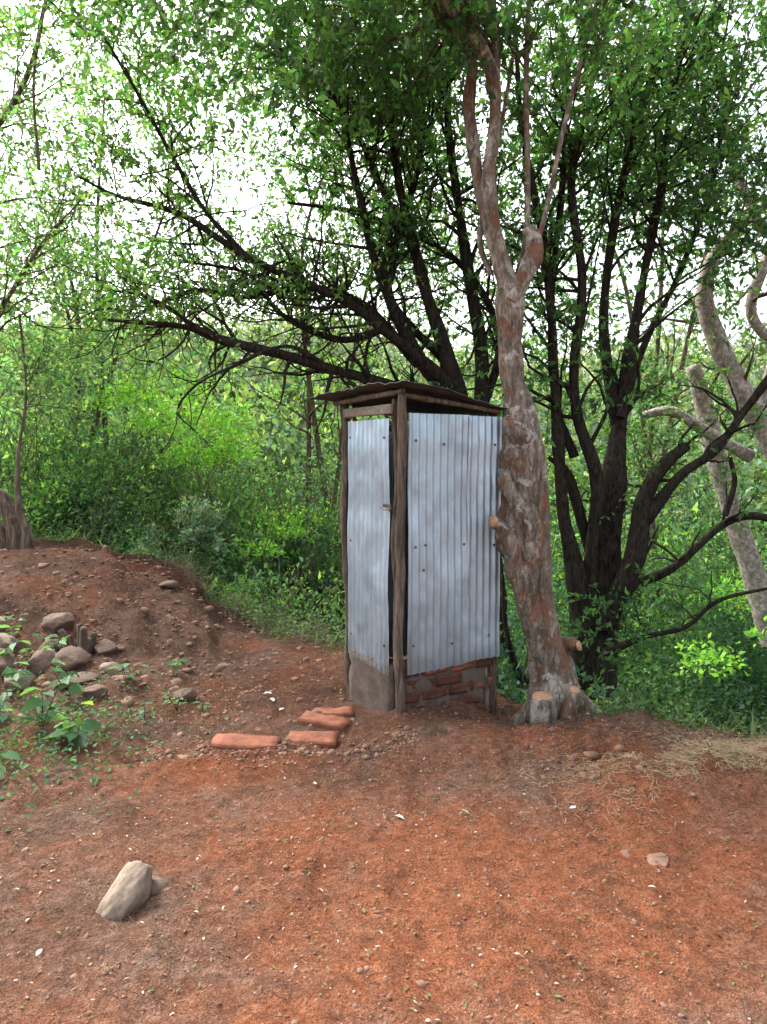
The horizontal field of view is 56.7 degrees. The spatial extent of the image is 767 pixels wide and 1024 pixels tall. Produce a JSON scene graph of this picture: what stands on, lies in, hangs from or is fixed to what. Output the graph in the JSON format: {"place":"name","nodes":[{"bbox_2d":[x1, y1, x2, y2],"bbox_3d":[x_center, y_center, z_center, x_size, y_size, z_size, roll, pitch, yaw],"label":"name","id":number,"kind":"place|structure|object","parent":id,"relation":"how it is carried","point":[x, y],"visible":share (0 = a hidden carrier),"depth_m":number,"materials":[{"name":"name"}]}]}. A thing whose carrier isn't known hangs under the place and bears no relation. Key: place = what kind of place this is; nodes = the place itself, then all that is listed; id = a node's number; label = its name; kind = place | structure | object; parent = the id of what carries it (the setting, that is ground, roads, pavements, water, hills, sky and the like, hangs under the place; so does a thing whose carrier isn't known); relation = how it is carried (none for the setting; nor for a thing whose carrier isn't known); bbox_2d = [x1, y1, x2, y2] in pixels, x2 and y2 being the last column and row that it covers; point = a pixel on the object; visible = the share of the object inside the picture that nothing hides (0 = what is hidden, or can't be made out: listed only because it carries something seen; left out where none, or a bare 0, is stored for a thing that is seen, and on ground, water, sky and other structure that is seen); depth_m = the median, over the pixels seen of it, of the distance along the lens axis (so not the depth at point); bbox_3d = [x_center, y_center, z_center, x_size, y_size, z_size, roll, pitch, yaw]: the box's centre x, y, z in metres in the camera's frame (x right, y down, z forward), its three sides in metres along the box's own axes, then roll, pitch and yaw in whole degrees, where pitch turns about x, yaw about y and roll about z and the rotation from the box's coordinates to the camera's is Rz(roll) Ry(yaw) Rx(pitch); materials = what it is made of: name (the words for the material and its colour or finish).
{"place":"outdoors","nodes":[
{"label":"outdoors","id":0,"kind":"place"},
{"bbox_2d":[0,359,766,1023],"bbox_3d":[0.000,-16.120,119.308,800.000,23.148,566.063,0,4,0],"label":"ground","id":1,"kind":"structure","parent":0,"point":[70,949],"depth_m":2.88,"materials":[{"name":"red soil"}]},
{"bbox_2d":[0,616,6,632],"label":"rock","id":2,"kind":"object","parent":1,"relation":"on","point":[3,621],"visible":0.51,"depth_m":5.70,"materials":[{"name":"grey stone"}]},
{"bbox_2d":[0,648,15,677],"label":"rock","id":3,"kind":"object","parent":1,"relation":"on","point":[5,661],"visible":0.64,"depth_m":5.00,"materials":[{"name":"grey stone"}]},
{"bbox_2d":[0,633,18,651],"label":"rock","id":4,"kind":"object","parent":1,"relation":"on","point":[6,640],"visible":0.55,"depth_m":5.35,"materials":[{"name":"grey stone"}]},
{"bbox_2d":[0,733,20,777],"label":"broadleaf seedling","id":5,"kind":"object","parent":1,"relation":"on","point":[10,754],"visible":0.98,"depth_m":3.63,"materials":[{"name":"green plant"}]},
{"bbox_2d":[0,679,20,722],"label":"broadleaf seedling","id":6,"kind":"object","parent":1,"relation":"on","point":[4,716],"visible":0.95,"depth_m":4.22,"materials":[{"name":"green plant"}]},
{"bbox_2d":[0,612,26,635],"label":"broadleaf seedling","id":7,"kind":"object","parent":1,"relation":"on","point":[6,626],"visible":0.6,"depth_m":5.50,"materials":[{"name":"green plant"}]},
{"bbox_2d":[0,659,33,700],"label":"broadleaf seedling","id":8,"kind":"object","parent":1,"relation":"on","point":[12,673],"visible":0.94,"depth_m":4.58,"materials":[{"name":"green plant"}]},
{"bbox_2d":[4,669,34,690],"bbox_3d":[-2.471,1.135,4.811,0.185,0.133,0.219,0,4,0],"label":"rock","id":9,"kind":"object","parent":1,"relation":"on","point":[29,679],"visible":0.47,"depth_m":4.73,"materials":[{"name":"grey stone"}]},
{"bbox_2d":[0,632,41,668],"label":"broadleaf seedling","id":10,"kind":"object","parent":1,"relation":"on","point":[9,648],"visible":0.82,"depth_m":5.09,"materials":[{"name":"green plant"}]},
{"bbox_2d":[25,649,56,675],"bbox_3d":[-2.498,1.122,5.195,0.216,0.220,0.246,0,4,0],"label":"rock","id":11,"kind":"object","parent":1,"relation":"on","point":[38,661],"visible":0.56,"depth_m":5.14,"materials":[{"name":"grey stone"}]},
{"bbox_2d":[19,685,64,727],"bbox_3d":[-1.938,1.104,4.045,0.264,0.278,0.214,0,4,0],"label":"broadleaf seedling","id":12,"kind":"object","parent":1,"relation":"on","point":[32,702],"visible":0.98,"depth_m":4.02,"materials":[{"name":"green plant"}]},
{"bbox_2d":[37,639,59,652],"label":"rock","id":13,"kind":"object","parent":1,"relation":"on","point":[46,643],"visible":0.19,"depth_m":5.52,"materials":[{"name":"grey stone"}]},
{"bbox_2d":[41,630,67,651],"bbox_3d":[-2.496,1.031,5.406,0.203,0.267,0.216,-2,5,-26],"label":"broadleaf seedling","id":14,"kind":"object","parent":1,"relation":"on","point":[63,640],"visible":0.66,"depth_m":5.43,"materials":[{"name":"green plant"}]},
{"bbox_2d":[41,612,74,632],"bbox_3d":[-2.663,0.905,5.819,0.228,0.170,0.273,-4,6,-43],"label":"rock","id":15,"kind":"object","parent":1,"relation":"on","point":[54,622],"visible":0.94,"depth_m":5.75,"materials":[{"name":"grey stone"}]},
{"bbox_2d":[46,655,84,697],"bbox_3d":[-2.065,1.080,4.616,0.227,0.318,0.204,-1,4,-17],"label":"broadleaf seedling","id":16,"kind":"object","parent":1,"relation":"on","point":[74,689],"visible":0.96,"depth_m":4.60,"materials":[{"name":"green plant"}]},
{"bbox_2d":[50,699,92,744],"bbox_3d":[-1.739,1.181,3.959,0.182,0.254,0.264,0,4,0],"label":"broadleaf seedling","id":17,"kind":"object","parent":1,"relation":"on","point":[78,723],"visible":0.79,"depth_m":3.91,"materials":[{"name":"green plant"}]},
{"bbox_2d":[52,646,91,671],"bbox_3d":[-2.311,1.091,5.277,0.246,0.179,0.349,0,4,0],"label":"rock","id":18,"kind":"object","parent":1,"relation":"on","point":[73,657],"visible":0.93,"depth_m":5.18,"materials":[{"name":"grey stone"}]},
{"bbox_2d":[45,715,101,746],"bbox_3d":[-1.735,1.212,3.921,0.268,0.205,0.296,0,4,0],"label":"broadleaf seedling","id":19,"kind":"object","parent":1,"relation":"on","point":[78,736],"visible":0.85,"depth_m":3.91,"materials":[{"name":"green plant"}]},
{"bbox_2d":[53,624,96,653],"bbox_3d":[-2.422,1.056,5.593,0.317,0.332,0.161,0,4,0],"label":"cut root stump","id":20,"kind":"object","parent":1,"relation":"on","point":[85,642],"visible":0.46,"depth_m":5.55,"materials":[{"name":"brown wood"}]},
{"bbox_2d":[58,672,99,688],"bbox_3d":[-2.105,1.194,4.950,0.238,0.164,0.296,0,4,0],"label":"rock","id":21,"kind":"object","parent":1,"relation":"on","point":[83,678],"visible":0.38,"depth_m":4.89,"materials":[{"name":"grey stone"}]},
{"bbox_2d":[82,684,106,698],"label":"rock","id":22,"kind":"object","parent":1,"relation":"on","point":[97,690],"visible":0.89,"depth_m":4.65,"materials":[{"name":"grey stone"}]},
{"bbox_2d":[0,0,204,549],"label":"gnarled tree","id":23,"kind":"object","parent":1,"relation":"on","point":[15,531],"visible":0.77,"depth_m":7.85,"materials":[{"name":"green plant"}]},
{"bbox_2d":[94,639,119,654],"bbox_3d":[-2.202,1.084,5.644,0.198,0.154,0.205,-3,5,-35],"label":"rock","id":24,"kind":"object","parent":1,"relation":"on","point":[105,647],"visible":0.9,"depth_m":5.58,"materials":[{"name":"grey stone"}]},
{"bbox_2d":[99,662,122,674],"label":"rock","id":25,"kind":"object","parent":1,"relation":"on","point":[106,666],"visible":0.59,"depth_m":5.20,"materials":[{"name":"grey stone"}]},
{"bbox_2d":[0,655,242,830],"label":"ground weeds","id":26,"kind":"object","parent":1,"relation":"on","point":[49,748],"visible":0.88,"depth_m":3.99,"materials":[{"name":"green plant"}]},
{"bbox_2d":[96,860,152,920],"bbox_3d":[-0.946,1.421,2.578,0.221,0.288,0.149,-2,5,-23],"label":"boulder","id":27,"kind":"object","parent":1,"relation":"on","point":[130,888],"visible":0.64,"depth_m":2.54,"materials":[{"name":"beige stone"}]},
{"bbox_2d":[107,660,149,687],"bbox_3d":[-1.760,1.117,4.882,0.156,0.204,0.255,4,6,44],"label":"broadleaf seedling","id":28,"kind":"object","parent":1,"relation":"on","point":[130,677],"visible":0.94,"depth_m":4.87,"materials":[{"name":"green plant"}]},
{"bbox_2d":[137,701,154,718],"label":"broadleaf seedling","id":29,"kind":"object","parent":1,"relation":"on","point":[141,711],"visible":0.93,"depth_m":4.46,"materials":[{"name":"green plant"}]},
{"bbox_2d":[0,0,311,478],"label":"background tree","id":30,"kind":"object","parent":1,"relation":"on","point":[108,242],"visible":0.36,"depth_m":11.46,"materials":[{"name":"green plant"}]},
{"bbox_2d":[150,875,168,895],"bbox_3d":[-0.863,1.418,2.669,0.107,0.088,0.100,0,4,0],"label":"rock","id":31,"kind":"object","parent":1,"relation":"on","point":[159,884],"visible":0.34,"depth_m":2.65,"materials":[{"name":"stone"}]},
{"bbox_2d":[158,580,177,588],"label":"rock","id":32,"kind":"object","parent":1,"relation":"on","point":[172,584],"visible":1,"depth_m":6.91,"materials":[{"name":"grey stone"}]},
{"bbox_2d":[162,690,186,709],"bbox_3d":[-1.359,1.231,4.612,0.155,0.161,0.178,0,4,0],"label":"broadleaf seedling","id":33,"kind":"object","parent":1,"relation":"on","point":[174,702],"visible":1,"depth_m":4.60,"materials":[{"name":"green plant"}]},
{"bbox_2d":[165,656,188,673],"bbox_3d":[-1.551,1.157,5.294,0.139,0.144,0.152,2,5,23],"label":"broadleaf seedling","id":34,"kind":"object","parent":1,"relation":"on","point":[173,662],"visible":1,"depth_m":5.29,"materials":[{"name":"green plant"}]},
{"bbox_2d":[170,688,196,700],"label":"rock","id":35,"kind":"object","parent":1,"relation":"on","point":[188,694],"visible":0.91,"depth_m":4.82,"materials":[{"name":"grey stone"}]},
{"bbox_2d":[194,701,209,711],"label":"broadleaf seedling","id":36,"kind":"object","parent":1,"relation":"on","point":[198,706],"visible":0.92,"depth_m":4.70,"materials":[{"name":"green plant"}]},
{"bbox_2d":[144,537,344,656],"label":"dry stalks","id":37,"kind":"object","parent":1,"relation":"on","point":[241,601],"visible":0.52,"depth_m":7.26,"materials":[{"name":"brown plant"}]},
{"bbox_2d":[211,733,281,750],"bbox_3d":[-0.800,1.351,4.142,0.394,0.079,0.173,0,4,0],"label":"clay brick","id":38,"kind":"object","parent":1,"relation":"on","point":[237,742],"visible":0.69,"depth_m":4.11,"materials":[{"name":"orange brick"}]},
{"bbox_2d":[0,544,503,736],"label":"mound clods","id":39,"kind":"object","parent":1,"relation":"on","point":[170,642],"visible":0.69,"depth_m":5.81,"materials":[{"name":"soil"}]},
{"bbox_2d":[0,0,537,661],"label":"spreading tree","id":40,"kind":"object","parent":1,"relation":"on","point":[396,226],"visible":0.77,"depth_m":5.71,"materials":[{"name":"green plant"}]},
{"bbox_2d":[284,731,339,748],"bbox_3d":[-0.430,1.374,4.282,0.324,0.084,0.149,1,4,9],"label":"clay brick","id":41,"kind":"object","parent":1,"relation":"on","point":[325,739],"visible":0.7,"depth_m":4.26,"materials":[{"name":"orange brick"}]},
{"bbox_2d":[296,710,351,732],"bbox_3d":[-0.381,1.342,4.541,0.337,0.082,0.141,1,4,19],"label":"clay brick","id":42,"kind":"object","parent":1,"relation":"on","point":[331,722],"visible":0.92,"depth_m":4.51,"materials":[{"name":"orange brick"}]},
{"bbox_2d":[315,706,353,716],"bbox_3d":[-0.331,1.344,4.729,0.272,0.071,0.128,0,4,0],"label":"clay brick","id":43,"kind":"object","parent":1,"relation":"on","point":[347,711],"visible":0.59,"depth_m":4.71,"materials":[{"name":"orange brick"}]},
{"bbox_2d":[172,3,544,570],"bbox_3d":[-0.424,-3.958,12.651,6.692,10.562,3.820,0,4,0],"label":"background tree","id":44,"kind":"object","parent":1,"relation":"on","point":[310,408],"visible":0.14,"depth_m":12.89,"materials":[{"name":"green plant"}]},
{"bbox_2d":[30,0,722,725],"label":"shade tree","id":45,"kind":"object","parent":1,"relation":"on","point":[472,30],"visible":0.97,"depth_m":4.66,"materials":[{"name":"brown plant"}]},
{"bbox_2d":[0,666,763,1023],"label":"pale grit","id":46,"kind":"object","parent":1,"relation":"on","point":[354,928],"visible":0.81,"depth_m":2.57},
{"bbox_2d":[0,346,766,734],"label":"undergrowth bushes","id":47,"kind":"object","parent":1,"relation":"on","point":[724,680],"visible":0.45,"depth_m":9.91,"materials":[{"name":"green plant"}]},
{"bbox_2d":[0,274,766,608],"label":"hillside woods","id":48,"kind":"object","parent":1,"relation":"on","point":[574,464],"visible":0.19,"depth_m":25.38,"materials":[{"name":"green plant"}]},
{"bbox_2d":[0,621,766,1023],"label":"soil clods","id":49,"kind":"object","parent":1,"relation":"on","point":[366,967],"visible":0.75,"depth_m":2.71,"materials":[{"name":"brown soil"}]},
{"bbox_2d":[0,673,766,1023],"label":"fallen twigs","id":50,"kind":"object","parent":1,"relation":"on","point":[632,711],"visible":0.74,"depth_m":3.31,"materials":[{"name":"brown wood"}]},
{"bbox_2d":[0,662,766,1023],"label":"leaf litter","id":51,"kind":"object","parent":1,"relation":"on","point":[374,866],"visible":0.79,"depth_m":2.63,"materials":[{"name":"brown plant"}]},
{"bbox_2d":[28,511,766,742],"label":"grass and weeds","id":52,"kind":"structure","parent":1,"relation":"on","point":[753,725],"depth_m":6.36,"materials":[{"name":"green plant"}]},
{"bbox_2d":[308,380,507,714],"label":"corrugated metal latrine shed","id":53,"kind":"structure","parent":1,"relation":"on","point":[420,500],"depth_m":4.66,"materials":[{"name":"metal"}]},
{"bbox_2d":[121,712,766,850],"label":"soil crumbs","id":54,"kind":"object","parent":1,"relation":"on","point":[587,754],"visible":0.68,"depth_m":3.85,"materials":[{"name":"brown soil"}]},
{"bbox_2d":[419,0,766,699],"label":"multi stem tree","id":55,"kind":"object","parent":1,"relation":"on","point":[604,581],"visible":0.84,"depth_m":5.80,"materials":[{"name":"green plant"}]},
{"bbox_2d":[445,716,766,841],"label":"straw","id":56,"kind":"object","parent":1,"relation":"on","point":[739,749],"visible":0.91,"depth_m":3.42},
{"bbox_2d":[460,0,766,681],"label":"background tree","id":57,"kind":"object","parent":1,"relation":"on","point":[648,452],"visible":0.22,"depth_m":11.57,"materials":[{"name":"green plant"}]},
{"bbox_2d":[620,849,629,857],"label":"flat stone","id":58,"kind":"object","parent":1,"relation":"on","point":[625,853],"visible":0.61,"depth_m":2.88,"materials":[{"name":"stone"}]},
{"bbox_2d":[647,852,668,867],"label":"flat stone","id":59,"kind":"object","parent":1,"relation":"on","point":[659,859],"visible":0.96,"depth_m":2.82,"materials":[{"name":"stone"}]},
{"bbox_2d":[609,0,766,646],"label":"pale trunk tree","id":60,"kind":"object","parent":1,"relation":"on","point":[743,544],"visible":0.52,"depth_m":7.09,"materials":[{"name":"green plant"}]},
{"bbox_2d":[0,0,766,380],"label":"sky","id":61,"kind":"structure","parent":0,"point":[233,192],"materials":[{"name":"white"}]}
]}

